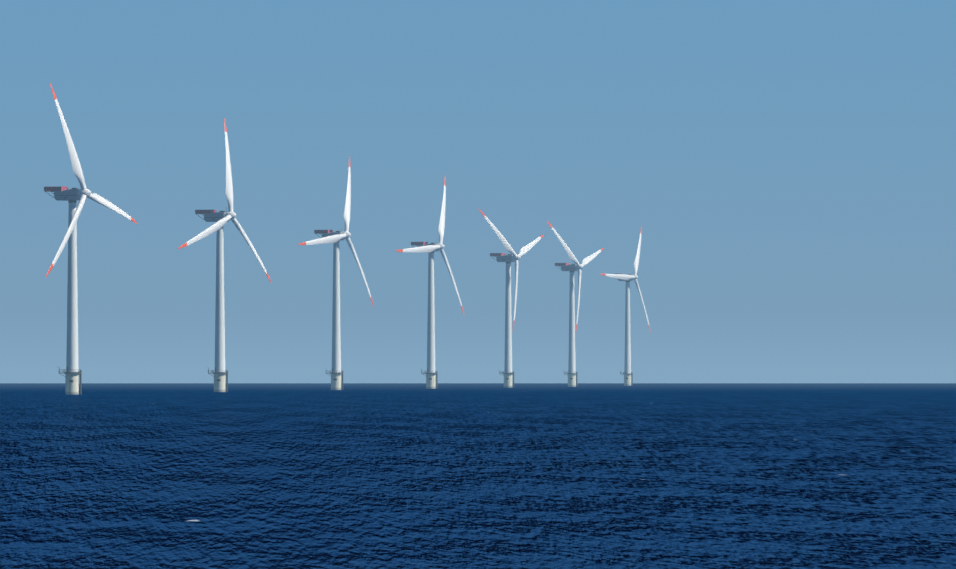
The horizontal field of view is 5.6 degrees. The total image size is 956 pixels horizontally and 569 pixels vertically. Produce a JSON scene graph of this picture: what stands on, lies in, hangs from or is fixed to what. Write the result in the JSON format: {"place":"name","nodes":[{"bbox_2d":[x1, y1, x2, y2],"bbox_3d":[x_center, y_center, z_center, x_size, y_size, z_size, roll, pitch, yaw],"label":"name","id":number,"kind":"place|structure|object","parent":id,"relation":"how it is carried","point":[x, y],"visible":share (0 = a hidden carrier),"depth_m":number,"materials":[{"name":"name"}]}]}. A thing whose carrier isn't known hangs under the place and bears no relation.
{"place":"outdoors","nodes":[
{"label":"outdoors","id":0,"kind":"place"},
{"bbox_2d":[0,383,955,568],"bbox_3d":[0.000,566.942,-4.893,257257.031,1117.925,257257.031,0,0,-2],"label":"sea","id":1,"kind":"structure","parent":0,"point":[490,476],"depth_m":730.93,"materials":[{"name":"liquid"}]},
{"bbox_2d":[44,83,137,393],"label":"wind turbine","id":2,"kind":"object","parent":1,"relation":"on","point":[73,372],"visible":0.98,"depth_m":3358.29,"materials":[{"name":"white paint"}]},
{"bbox_2d":[178,118,271,391],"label":"wind turbine","id":3,"kind":"object","parent":1,"relation":"on","point":[220,218],"visible":0.98,"depth_m":3831.43,"materials":[{"name":"white paint"}]},
{"bbox_2d":[298,155,373,389],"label":"wind turbine","id":4,"kind":"object","parent":1,"relation":"on","point":[334,238],"visible":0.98,"depth_m":4366.25,"materials":[{"name":"white paint"}]},
{"bbox_2d":[396,175,463,388],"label":"wind turbine","id":5,"kind":"object","parent":1,"relation":"on","point":[431,373],"visible":0.98,"depth_m":4760.05,"materials":[{"name":"white paint"}]},
{"bbox_2d":[478,208,543,386],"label":"wind turbine","id":6,"kind":"object","parent":1,"relation":"on","point":[507,372],"visible":1,"depth_m":5198.96,"materials":[{"name":"white paint"}]},
{"bbox_2d":[546,220,603,386],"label":"wind turbine","id":7,"kind":"object","parent":1,"relation":"on","point":[572,372],"visible":0.96,"depth_m":5650.60,"materials":[{"name":"white paint"}]},
{"bbox_2d":[600,226,649,385],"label":"wind turbine","id":8,"kind":"object","parent":1,"relation":"on","point":[627,373],"visible":0.98,"depth_m":6233.66,"materials":[{"name":"white paint"}]},
{"bbox_2d":[0,0,955,382],"label":"sky","id":9,"kind":"structure","parent":0,"point":[786,169],"materials":[{"name":"blue"}]}
]}

